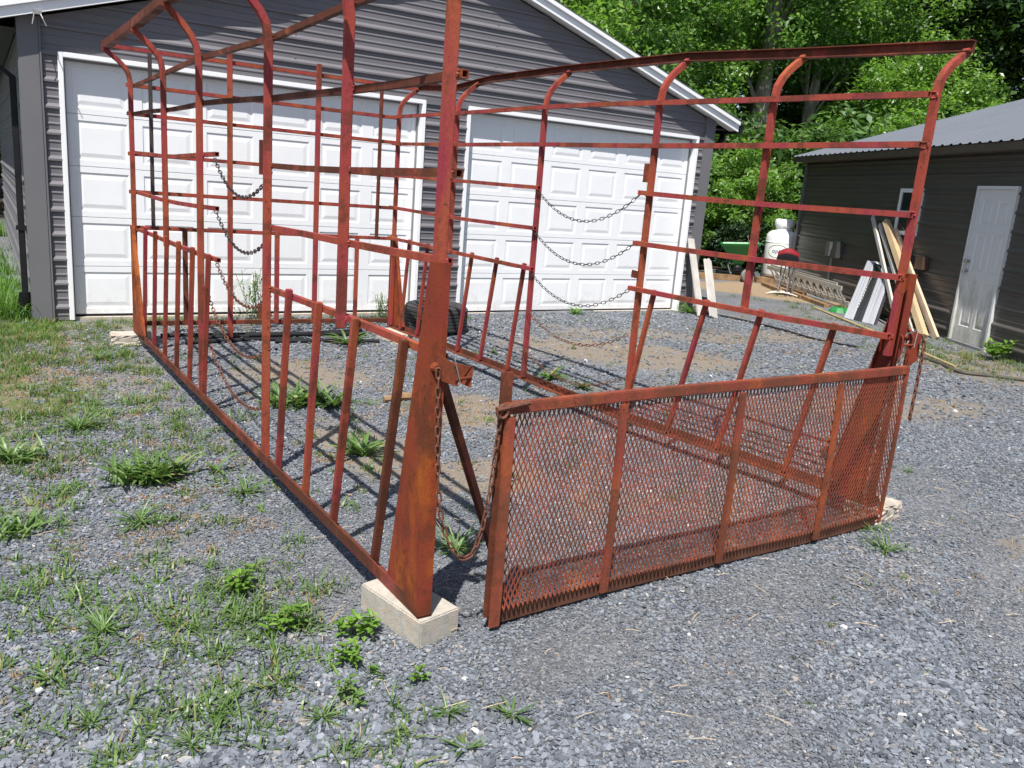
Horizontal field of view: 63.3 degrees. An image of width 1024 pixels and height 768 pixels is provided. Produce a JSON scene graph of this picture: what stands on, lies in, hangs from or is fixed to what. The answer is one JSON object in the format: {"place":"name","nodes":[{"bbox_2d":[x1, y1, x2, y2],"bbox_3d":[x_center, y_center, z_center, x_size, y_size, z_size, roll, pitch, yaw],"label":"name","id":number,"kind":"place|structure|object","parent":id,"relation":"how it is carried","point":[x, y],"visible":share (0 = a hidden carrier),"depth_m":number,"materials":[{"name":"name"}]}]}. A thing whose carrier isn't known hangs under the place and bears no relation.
{"place":"outdoors","nodes":[
{"label":"outdoors","id":0,"kind":"place"},
{"bbox_2d":[0,164,1023,767],"bbox_3d":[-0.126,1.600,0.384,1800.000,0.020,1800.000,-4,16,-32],"label":"ground","id":1,"kind":"structure","parent":0,"point":[772,304],"depth_m":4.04,"materials":[{"name":"gravel"}]},
{"bbox_2d":[0,219,37,323],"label":"long grass","id":2,"kind":"structure","parent":1,"relation":"on","point":[9,304],"depth_m":8.78,"materials":[{"name":"plant"}]},
{"bbox_2d":[0,432,49,465],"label":"crabgrass","id":3,"kind":"object","parent":1,"relation":"on","point":[7,452],"visible":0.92,"depth_m":4.47,"materials":[{"name":"green plant"}]},
{"bbox_2d":[0,501,63,543],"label":"crabgrass","id":4,"kind":"object","parent":1,"relation":"on","point":[17,524],"visible":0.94,"depth_m":3.64,"materials":[{"name":"green plant"}]},
{"bbox_2d":[23,649,78,693],"bbox_3d":[-1.463,0.921,2.648,0.164,0.061,0.166,-4,16,-32],"label":"crabgrass","id":5,"kind":"object","parent":1,"relation":"on","point":[57,675],"visible":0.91,"depth_m":2.67,"materials":[{"name":"green plant"}]},
{"bbox_2d":[49,401,110,435],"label":"crabgrass","id":6,"kind":"object","parent":1,"relation":"on","point":[75,424],"visible":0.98,"depth_m":5.07,"materials":[{"name":"green plant"}]},
{"bbox_2d":[63,699,120,736],"bbox_3d":[-1.232,0.980,2.447,0.145,0.074,0.162,-8,18,-43],"label":"crabgrass","id":7,"kind":"object","parent":1,"relation":"on","point":[92,720],"visible":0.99,"depth_m":2.46,"materials":[{"name":"green plant"}]},
{"bbox_2d":[77,344,122,364],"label":"grass tuft","id":8,"kind":"object","parent":1,"relation":"on","point":[99,357],"visible":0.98,"depth_m":6.78,"materials":[{"name":"green plant"}]},
{"bbox_2d":[68,602,131,644],"bbox_3d":[-1.435,0.836,2.933,0.230,0.125,0.219,-4,16,-32],"label":"grass tuft","id":9,"kind":"object","parent":1,"relation":"on","point":[96,622],"visible":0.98,"depth_m":2.94,"materials":[{"name":"green plant"}]},
{"bbox_2d":[109,331,151,345],"bbox_3d":[-3.413,-0.390,7.443,0.356,0.136,0.227,-2,15,-25],"label":"concrete block","id":10,"kind":"object","parent":1,"relation":"on","point":[118,338],"depth_m":7.35,"materials":[{"name":"concrete"}]},
{"bbox_2d":[103,488,170,534],"bbox_3d":[-1.703,0.589,3.790,0.300,0.157,0.301,-4,16,-32],"label":"crabgrass","id":11,"kind":"object","parent":1,"relation":"on","point":[138,518],"visible":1,"depth_m":3.83,"materials":[{"name":"green plant"}]},
{"bbox_2d":[90,445,207,486],"bbox_3d":[-1.882,0.429,4.325,0.580,0.160,0.436,-4,16,-32],"label":"plantain weed","id":12,"kind":"object","parent":1,"relation":"on","point":[149,472],"visible":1,"depth_m":4.32,"materials":[{"name":"green plant"}]},
{"bbox_2d":[161,722,216,755],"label":"crabgrass","id":13,"kind":"object","parent":1,"relation":"on","point":[187,737],"visible":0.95,"depth_m":2.40,"materials":[{"name":"green plant"}]},
{"bbox_2d":[200,451,244,474],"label":"plantain weed","id":14,"kind":"object","parent":1,"relation":"on","point":[215,466],"visible":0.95,"depth_m":4.53,"materials":[{"name":"green plant"}]},
{"bbox_2d":[224,564,256,596],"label":"sprout weed","id":15,"kind":"object","parent":1,"relation":"on","point":[240,582],"visible":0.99,"depth_m":3.26,"materials":[{"name":"green plant"}]},
{"bbox_2d":[215,462,270,498],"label":"crabgrass","id":16,"kind":"object","parent":1,"relation":"on","point":[243,484],"visible":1,"depth_m":4.29,"materials":[{"name":"green plant"}]},
{"bbox_2d":[185,337,303,344],"bbox_3d":[-2.526,-0.415,7.895,1.104,0.040,0.092,-4,16,-32],"label":"pipe","id":17,"kind":"object","parent":1,"relation":"on","point":[233,340],"visible":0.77,"depth_m":7.85,"materials":[{"name":"black plastic"}]},
{"bbox_2d":[233,268,261,317],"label":"tall weed","id":18,"kind":"object","parent":1,"relation":"on","point":[254,285],"visible":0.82,"depth_m":9.00,"materials":[{"name":"green plant"}]},
{"bbox_2d":[160,328,361,337],"bbox_3d":[-2.426,-0.504,8.294,2.006,0.042,0.142,-4,16,-32],"label":"pipe","id":19,"kind":"object","parent":1,"relation":"on","point":[171,335],"visible":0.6,"depth_m":8.10,"materials":[{"name":"black plastic"}]},
{"bbox_2d":[208,331,349,338],"bbox_3d":[-2.255,-0.481,8.257,1.553,0.042,0.092,-4,16,-33],"label":"pipe","id":20,"kind":"object","parent":1,"relation":"on","point":[222,336],"visible":0.17,"depth_m":7.95,"materials":[{"name":"black plastic"}]},
{"bbox_2d":[257,603,309,635],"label":"sprout weed","id":21,"kind":"object","parent":1,"relation":"on","point":[281,618],"visible":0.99,"depth_m":3.03,"materials":[{"name":"green plant"}]},
{"bbox_2d":[251,376,340,410],"bbox_3d":[-1.525,0.048,5.955,0.646,0.210,0.524,-4,16,-32],"label":"plantain weed","id":22,"kind":"object","parent":1,"relation":"on","point":[294,397],"visible":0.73,"depth_m":5.92,"materials":[{"name":"green plant"}]},
{"bbox_2d":[249,332,365,337],"bbox_3d":[-2.007,-0.486,8.287,1.205,0.075,0.122,-4,16,-32],"label":"pipe","id":23,"kind":"object","parent":1,"relation":"on","point":[296,334],"visible":0.56,"depth_m":8.19,"materials":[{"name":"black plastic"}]},
{"bbox_2d":[0,316,629,767],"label":"weeds","id":24,"kind":"object","parent":1,"relation":"on","point":[236,614],"visible":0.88,"depth_m":3.02,"materials":[{"name":"green plant"}]},
{"bbox_2d":[297,688,346,731],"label":"crabgrass","id":25,"kind":"object","parent":1,"relation":"on","point":[325,713],"visible":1,"depth_m":2.57,"materials":[{"name":"green plant"}]},
{"bbox_2d":[275,339,379,343],"bbox_3d":[-1.805,-0.422,8.163,1.016,0.040,0.078,-1,15,-23],"label":"pipe","id":26,"kind":"object","parent":1,"relation":"on","point":[277,341],"visible":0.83,"depth_m":8.13,"materials":[{"name":"black plastic"}]},
{"bbox_2d":[306,380,357,409],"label":"plantain weed","id":27,"kind":"object","parent":1,"relation":"on","point":[333,402],"visible":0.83,"depth_m":5.98,"materials":[{"name":"green plant"}]},
{"bbox_2d":[324,328,374,344],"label":"strap weed","id":28,"kind":"object","parent":1,"relation":"on","point":[345,340],"visible":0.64,"depth_m":8.10,"materials":[{"name":"green plant"}]},
{"bbox_2d":[333,673,366,707],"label":"sprout weed","id":29,"kind":"object","parent":1,"relation":"on","point":[354,691],"visible":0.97,"depth_m":2.65,"materials":[{"name":"green plant"}]},
{"bbox_2d":[328,636,379,673],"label":"sprout weed","id":30,"kind":"object","parent":1,"relation":"on","point":[355,658],"visible":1,"depth_m":2.85,"materials":[{"name":"green plant"}]},
{"bbox_2d":[333,608,381,642],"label":"sprout weed","id":31,"kind":"object","parent":1,"relation":"on","point":[352,621],"visible":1,"depth_m":3.02,"materials":[{"name":"green plant"}]},
{"bbox_2d":[326,431,397,456],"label":"strap weed","id":32,"kind":"object","parent":1,"relation":"on","point":[357,448],"visible":0.87,"depth_m":5.00,"materials":[{"name":"green plant"}]},
{"bbox_2d":[0,0,743,321],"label":"garage","id":33,"kind":"structure","parent":1,"relation":"on","point":[64,145],"depth_m":9.41,"materials":[{"name":"grey metal"}]},
{"bbox_2d":[57,51,426,319],"bbox_3d":[-2.723,-1.980,8.999,3.773,2.510,0.154,-4,16,-32],"label":"garage door","id":34,"kind":"structure","parent":33,"relation":"in","point":[93,91],"depth_m":8.77,"materials":[{"name":"white paint"}]},
{"bbox_2d":[456,106,699,311],"bbox_3d":[0.953,-2.225,11.293,3.797,2.540,0.154,-4,16,-32],"label":"garage door","id":35,"kind":"structure","parent":33,"relation":"in","point":[582,183],"depth_m":11.24,"materials":[{"name":"white paint"}]},
{"bbox_2d":[372,292,387,317],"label":"tall weed","id":36,"kind":"object","parent":1,"relation":"on","point":[380,309],"visible":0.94,"depth_m":9.79,"materials":[{"name":"green plant"}]},
{"bbox_2d":[376,328,412,344],"bbox_3d":[-1.206,-0.477,8.511,0.213,0.127,0.411,-6,17,-37],"label":"concrete block","id":37,"kind":"object","parent":1,"relation":"on","point":[390,341],"depth_m":8.43,"materials":[{"name":"concrete"}]},
{"bbox_2d":[382,392,411,401],"bbox_3d":[-0.804,0.096,6.268,0.366,0.066,0.080,-4,16,-32],"label":"wood scrap","id":38,"kind":"object","parent":1,"relation":"on","point":[406,395],"visible":0.35,"depth_m":6.24,"materials":[{"name":"wood"}]},
{"bbox_2d":[361,579,458,648],"bbox_3d":[-0.396,0.864,3.184,0.185,0.121,0.372,-9,19,-44],"label":"concrete block","id":39,"kind":"object","parent":1,"relation":"on","point":[396,615],"depth_m":3.09,"materials":[{"name":"concrete"}]},
{"bbox_2d":[409,663,430,683],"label":"sprout weed","id":40,"kind":"object","parent":1,"relation":"on","point":[417,674],"visible":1,"depth_m":2.79,"materials":[{"name":"green plant"}]},
{"bbox_2d":[404,299,467,334],"bbox_3d":[-0.851,-0.751,9.260,0.710,0.292,0.710,-4,16,-32],"label":"tyre","id":41,"kind":"object","parent":1,"relation":"on","point":[411,313],"visible":0.52,"depth_m":9.03,"materials":[{"name":"rubber"}]},
{"bbox_2d":[427,685,471,722],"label":"crabgrass","id":42,"kind":"object","parent":1,"relation":"on","point":[444,710],"visible":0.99,"depth_m":2.65,"materials":[{"name":"green plant"}]},
{"bbox_2d":[434,517,482,562],"bbox_3d":[-0.255,0.710,3.828,0.307,0.132,0.291,-4,16,-32],"label":"grass tuft","id":43,"kind":"object","parent":1,"relation":"on","point":[458,544],"visible":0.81,"depth_m":3.84,"materials":[{"name":"green plant"}]},
{"bbox_2d":[439,730,486,757],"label":"crabgrass","id":44,"kind":"object","parent":1,"relation":"on","point":[461,739],"visible":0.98,"depth_m":2.48,"materials":[{"name":"green plant"}]},
{"bbox_2d":[0,292,1023,767],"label":"grass","id":45,"kind":"structure","parent":1,"relation":"on","point":[54,340],"depth_m":6.07,"materials":[{"name":"plant"}]},
{"bbox_2d":[0,0,1023,263],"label":"woods","id":46,"kind":"object","parent":1,"relation":"on","point":[1012,92],"visible":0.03,"depth_m":23.98,"materials":[{"name":"green plant"}]},
{"bbox_2d":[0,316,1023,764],"bbox_3d":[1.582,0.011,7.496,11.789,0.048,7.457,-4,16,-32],"label":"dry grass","id":47,"kind":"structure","parent":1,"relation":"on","point":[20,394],"depth_m":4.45,"materials":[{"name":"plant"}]},
{"bbox_2d":[486,695,541,726],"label":"crabgrass","id":48,"kind":"object","parent":1,"relation":"on","point":[504,710],"visible":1,"depth_m":2.66,"materials":[{"name":"green plant"}]},
{"bbox_2d":[101,0,976,618],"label":"stock cage","id":49,"kind":"object","parent":1,"relation":"on","point":[405,580],"visible":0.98,"depth_m":4.59,"materials":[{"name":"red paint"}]},
{"bbox_2d":[208,340,270,410],"bbox_3d":[-1.651,-0.021,4.972,0.024,0.238,1.340,-4,16,-33],"label":"hanging chain","id":50,"kind":"object","parent":49,"relation":"hanging from","point":[239,400],"visible":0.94,"depth_m":5.10,"materials":[{"name":"metal"}]},
{"bbox_2d":[210,296,271,359],"bbox_3d":[-1.629,-0.307,4.904,0.024,0.247,1.340,-4,16,-33],"label":"hanging chain","id":51,"kind":"object","parent":49,"relation":"hanging from","point":[237,351],"visible":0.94,"depth_m":5.00,"materials":[{"name":"metal"}]},
{"bbox_2d":[213,158,272,199],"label":"hanging chain","id":52,"kind":"object","parent":49,"relation":"hanging from","point":[235,193],"visible":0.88,"depth_m":4.74,"materials":[{"name":"metal"}]},
{"bbox_2d":[214,211,271,254],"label":"hanging chain","id":53,"kind":"object","parent":49,"relation":"hanging from","point":[254,251],"visible":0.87,"depth_m":4.80,"materials":[{"name":"metal"}]},
{"bbox_2d":[215,263,271,308],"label":"hanging chain","id":54,"kind":"object","parent":49,"relation":"hanging from","point":[241,303],"visible":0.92,"depth_m":4.87,"materials":[{"name":"metal"}]},
{"bbox_2d":[435,367,503,560],"bbox_3d":[-0.164,0.290,2.919,0.274,0.729,0.025,-3,16,-30],"label":"gate chain","id":55,"kind":"object","parent":49,"relation":"hanging from","point":[437,474],"visible":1,"depth_m":2.94,"materials":[{"name":"metal"}]},
{"bbox_2d":[523,349,622,385],"bbox_3d":[0.429,-0.096,6.283,0.023,0.184,1.208,-5,16,-34],"label":"hanging chain","id":56,"kind":"object","parent":49,"relation":"hanging from","point":[537,363],"visible":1,"depth_m":6.30,"materials":[{"name":"metal"}]},
{"bbox_2d":[526,310,627,346],"bbox_3d":[0.453,-0.392,6.212,0.023,0.201,1.211,-5,16,-34],"label":"hanging chain","id":57,"kind":"object","parent":49,"relation":"hanging from","point":[573,342],"visible":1,"depth_m":6.17,"materials":[{"name":"metal"}]},
{"bbox_2d":[531,273,629,306],"bbox_3d":[0.472,-0.681,6.149,0.023,0.216,1.154,-5,16,-34],"label":"hanging chain","id":58,"kind":"object","parent":49,"relation":"hanging from","point":[539,283],"visible":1,"depth_m":6.16,"materials":[{"name":"metal"}]},
{"bbox_2d":[534,232,632,265],"bbox_3d":[0.494,-0.976,6.078,0.023,0.220,1.154,-5,16,-34],"label":"hanging chain","id":59,"kind":"object","parent":49,"relation":"hanging from","point":[542,241],"visible":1,"depth_m":6.08,"materials":[{"name":"metal"}]},
{"bbox_2d":[537,191,639,222],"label":"hanging chain","id":60,"kind":"object","parent":49,"relation":"hanging from","point":[548,203],"visible":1,"depth_m":6.00,"materials":[{"name":"metal"}]},
{"bbox_2d":[864,341,909,497],"bbox_3d":[1.974,0.194,4.394,0.086,0.874,0.031,8,14,13],"label":"gate chain","id":61,"kind":"object","parent":49,"relation":"hanging from","point":[901,356],"visible":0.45,"depth_m":4.38,"materials":[{"name":"metal"}]},
{"bbox_2d":[908,334,925,420],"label":"gate chain","id":62,"kind":"object","parent":49,"relation":"hanging from","point":[917,382],"visible":1,"depth_m":4.37,"materials":[{"name":"metal"}]},
{"bbox_2d":[536,366,565,379],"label":"plantain weed","id":63,"kind":"object","parent":1,"relation":"on","point":[546,375],"visible":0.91,"depth_m":7.33,"materials":[{"name":"green plant"}]},
{"bbox_2d":[557,0,680,69],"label":"tree","id":64,"kind":"object","parent":1,"relation":"on","point":[591,10],"visible":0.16,"depth_m":16.83,"materials":[{"name":"green plant"}]},
{"bbox_2d":[559,0,745,112],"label":"tree","id":65,"kind":"object","parent":1,"relation":"on","point":[684,25],"visible":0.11,"depth_m":21.46,"materials":[{"name":"green plant"}]},
{"bbox_2d":[607,5,738,183],"bbox_3d":[2.935,-5.367,18.646,3.778,5.571,2.981,-4,16,-32],"label":"tree","id":66,"kind":"object","parent":1,"relation":"on","point":[663,42],"visible":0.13,"depth_m":17.90,"materials":[{"name":"green plant"}]},
{"bbox_2d":[674,301,695,313],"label":"grass tuft","id":67,"kind":"object","parent":1,"relation":"on","point":[687,310],"visible":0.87,"depth_m":12.31,"materials":[{"name":"plant"}]},
{"bbox_2d":[609,0,778,153],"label":"tree","id":68,"kind":"object","parent":1,"relation":"on","point":[726,34],"visible":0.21,"depth_m":23.66,"materials":[{"name":"green plant"}]},
{"bbox_2d":[687,238,702,315],"bbox_3d":[2.682,-1.560,12.137,0.117,1.086,0.503,-2,15,-25],"label":"board","id":69,"kind":"object","parent":1,"relation":"on","point":[695,272],"visible":0.76,"depth_m":12.12,"materials":[{"name":"wood"}]},
{"bbox_2d":[483,365,909,627],"bbox_3d":[0.955,0.357,3.719,2.539,0.991,0.106,-4,16,-33],"label":"tailgate","id":70,"kind":"object","parent":1,"relation":"on","point":[495,614],"visible":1,"depth_m":3.57,"materials":[{"name":"metal"}]},
{"bbox_2d":[699,209,716,260],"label":"shrub","id":71,"kind":"object","parent":1,"relation":"on","point":[708,235],"visible":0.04,"depth_m":19.76,"materials":[{"name":"green plant"}]},
{"bbox_2d":[703,258,717,318],"bbox_3d":[2.908,-1.393,12.188,0.150,0.833,0.801,4,13,-3],"label":"board","id":72,"kind":"object","parent":1,"relation":"on","point":[710,288],"visible":0.93,"depth_m":12.18,"materials":[{"name":"wood"}]},
{"bbox_2d":[699,272,753,281],"bbox_3d":[4.395,-2.310,17.885,1.612,0.130,0.140,4,13,-3],"label":"timber","id":73,"kind":"object","parent":1,"relation":"on","point":[729,277],"visible":0.42,"depth_m":17.83,"materials":[{"name":"brown wood"}]},
{"bbox_2d":[700,242,761,281],"bbox_3d":[4.689,-2.675,17.953,1.272,0.843,0.749,10,14,21],"label":"broadcast spreader","id":74,"kind":"object","parent":1,"relation":"on","point":[739,248],"visible":0.53,"depth_m":17.68,"materials":[{"name":"green plastic"}]},
{"bbox_2d":[703,219,771,273],"bbox_3d":[5.397,-3.237,19.891,1.876,1.415,1.668,-4,16,-32],"label":"shrub","id":75,"kind":"object","parent":1,"relation":"on","point":[744,232],"visible":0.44,"depth_m":19.70,"materials":[{"name":"green plant"}]},
{"bbox_2d":[704,138,800,241],"bbox_3d":[5.805,-4.519,21.032,2.958,3.255,2.801,-4,16,-32],"label":"tree","id":76,"kind":"object","parent":1,"relation":"on","point":[729,186],"visible":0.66,"depth_m":20.66,"materials":[{"name":"green plant"}]},
{"bbox_2d":[655,0,867,157],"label":"tree","id":77,"kind":"object","parent":1,"relation":"on","point":[749,105],"visible":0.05,"depth_m":30.70,"materials":[{"name":"green plant"}]},
{"bbox_2d":[754,276,786,283],"bbox_3d":[5.838,-2.222,17.995,1.172,0.130,0.150,3,14,-6],"label":"timber","id":78,"kind":"object","parent":1,"relation":"on","point":[758,279],"visible":0.45,"depth_m":17.88,"materials":[{"name":"brown wood"}]},
{"bbox_2d":[671,0,885,149],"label":"tree","id":79,"kind":"object","parent":1,"relation":"on","point":[781,22],"visible":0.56,"depth_m":24.50,"materials":[{"name":"green plant"}]},
{"bbox_2d":[761,219,796,278],"bbox_3d":[5.830,-2.875,17.980,0.693,1.352,0.737,-4,16,-32],"label":"propane tank","id":80,"kind":"object","parent":1,"relation":"on","point":[781,236],"visible":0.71,"depth_m":17.73,"materials":[{"name":"metal"}]},
{"bbox_2d":[766,248,798,296],"bbox_3d":[5.142,-2.104,15.610,0.607,0.884,0.340,9,14,17],"label":"grill","id":81,"kind":"object","parent":1,"relation":"on","point":[788,254],"visible":0.98,"depth_m":15.48,"materials":[{"name":"red metal"}]},
{"bbox_2d":[707,312,857,347],"bbox_3d":[3.560,-0.773,11.398,0.180,0.031,2.658,-4,16,-32],"label":"hose","id":82,"kind":"object","parent":1,"relation":"on","point":[842,344],"visible":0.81,"depth_m":11.15,"materials":[{"name":"plastic"}]},
{"bbox_2d":[781,285,806,295],"bbox_3d":[5.554,-1.848,16.429,0.100,0.070,1.301,4,13,-1],"label":"wood scrap","id":83,"kind":"object","parent":1,"relation":"on","point":[798,291],"visible":0.45,"depth_m":16.15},
{"bbox_2d":[767,264,849,305],"bbox_3d":[5.605,-1.924,15.852,0.300,0.360,3.690,4,13,-4],"label":"ladder","id":84,"kind":"object","parent":83,"relation":"on","point":[824,284],"visible":0.91,"depth_m":15.46,"materials":[{"name":"metal"}]},
{"bbox_2d":[801,296,829,307],"bbox_3d":[5.405,-1.479,14.889,0.100,0.070,1.251,4,13,-1],"label":"wood scrap","id":85,"kind":"object","parent":1,"relation":"on","point":[817,302],"visible":0.98,"depth_m":14.67,"materials":[{"name":"wood"}]},
{"bbox_2d":[767,115,887,214],"bbox_3d":[8.351,-5.022,22.184,3.426,4.083,3.387,0,14,-18],"label":"tree","id":86,"kind":"object","parent":1,"relation":"on","point":[799,180],"visible":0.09,"depth_m":21.72,"materials":[{"name":"green plant"}]},
{"bbox_2d":[728,0,941,151],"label":"tree","id":87,"kind":"object","parent":1,"relation":"on","point":[809,107],"visible":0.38,"depth_m":26.37,"materials":[{"name":"green plant"}]},
{"bbox_2d":[828,307,846,313],"bbox_3d":[5.437,-1.229,13.796,0.349,0.090,0.355,-4,16,-32],"label":"green lid","id":88,"kind":"object","parent":1,"relation":"on","point":[838,309],"visible":0.86,"depth_m":13.69,"materials":[{"name":"plastic"}]},
{"bbox_2d":[774,0,939,142],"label":"tree","id":89,"kind":"object","parent":1,"relation":"on","point":[890,38],"visible":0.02,"depth_m":30.33,"materials":[{"name":"green plant"}]},
{"bbox_2d":[844,261,895,324],"bbox_3d":[5.751,-1.485,13.274,0.544,0.876,1.611,13,16,30],"label":"panel bundle","id":90,"kind":"object","parent":1,"relation":"on","point":[868,310],"visible":0.87,"depth_m":13.10,"materials":[{"name":"white paint"}]},
{"bbox_2d":[844,494,901,525],"bbox_3d":[2.012,0.710,4.644,0.291,0.135,0.228,-6,17,-38],"label":"concrete block","id":91,"kind":"object","parent":1,"relation":"on","point":[892,508],"depth_m":4.58,"materials":[{"name":"concrete"}]},
{"bbox_2d":[871,215,892,306],"bbox_3d":[5.867,-1.796,13.089,0.042,1.640,2.316,6,14,6],"label":"lumber","id":92,"kind":"object","parent":1,"relation":"on","point":[882,261],"visible":0.6,"depth_m":13.27,"materials":[{"name":"wood"}]},
{"bbox_2d":[813,306,955,366],"bbox_3d":[5.098,-0.758,11.810,0.033,0.041,4.744,4,13,0],"label":"bamboo pole","id":93,"kind":"object","parent":1,"relation":"on","point":[861,326],"visible":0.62,"depth_m":12.14,"materials":[{"name":"wood"}]},
{"bbox_2d":[858,521,914,557],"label":"crabgrass","id":94,"kind":"object","parent":1,"relation":"on","point":[883,546],"visible":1,"depth_m":4.21,"materials":[{"name":"green plant"}]},
{"bbox_2d":[878,223,914,330],"bbox_3d":[5.906,-1.668,12.808,0.039,1.518,2.200,5,13,4],"label":"lumber","id":95,"kind":"object","parent":1,"relation":"on","point":[887,250],"visible":0.4,"depth_m":13.13,"materials":[{"name":"wood"}]},
{"bbox_2d":[780,0,1023,130],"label":"tree","id":96,"kind":"object","parent":1,"relation":"on","point":[939,4],"visible":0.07,"depth_m":29.21,"materials":[{"name":"green plant"}]},
{"bbox_2d":[882,219,928,337],"bbox_3d":[5.938,-1.652,12.596,0.114,1.610,2.256,5,13,3],"label":"lumber","id":97,"kind":"object","parent":1,"relation":"on","point":[915,308],"visible":0.61,"depth_m":12.77,"materials":[{"name":"wood"}]},
{"bbox_2d":[789,99,1023,363],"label":"shed","id":98,"kind":"structure","parent":1,"relation":"on","point":[967,258],"depth_m":12.09,"materials":[{"name":"brown"}]},
{"bbox_2d":[893,188,924,235],"bbox_3d":[6.188,-2.681,12.958,0.056,0.710,0.660,4,13,-4],"label":"window","id":99,"kind":"structure","parent":98,"relation":"in","point":[905,196],"depth_m":13.08,"materials":[{"name":"white paint"}]},
{"bbox_2d":[945,186,1021,351],"bbox_3d":[6.228,-1.540,11.012,0.120,2.110,0.868,4,13,-4],"label":"door","id":100,"kind":"structure","parent":98,"relation":"in","point":[993,214],"depth_m":11.02,"materials":[{"name":"metal"}]},
{"bbox_2d":[812,29,1010,135],"bbox_3d":[12.200,-6.987,25.425,6.043,6.972,5.743,-4,16,-32],"label":"tree","id":101,"kind":"object","parent":1,"relation":"on","point":[884,78],"visible":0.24,"depth_m":24.48,"materials":[{"name":"green plant"}]},
{"bbox_2d":[894,228,938,339],"bbox_3d":[6.023,-1.535,12.443,0.045,1.488,2.097,5,13,1],"label":"lumber","id":102,"kind":"object","parent":1,"relation":"on","point":[931,326],"visible":0.68,"depth_m":12.10,"materials":[{"name":"brown wood"}]},
{"bbox_2d":[918,355,1023,381],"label":"hose","id":103,"kind":"object","parent":1,"relation":"on","point":[965,372],"visible":0.85,"depth_m":9.12,"materials":[{"name":"rubber"}]},
{"bbox_2d":[930,0,1023,101],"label":"tree","id":104,"kind":"object","parent":1,"relation":"on","point":[1015,64],"visible":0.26,"depth_m":29.02,"materials":[{"name":"green plant"}]},
{"bbox_2d":[982,337,1018,361],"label":"leafy weed","id":105,"kind":"object","parent":1,"relation":"on","point":[993,351],"visible":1,"depth_m":10.27,"materials":[{"name":"green plant"}]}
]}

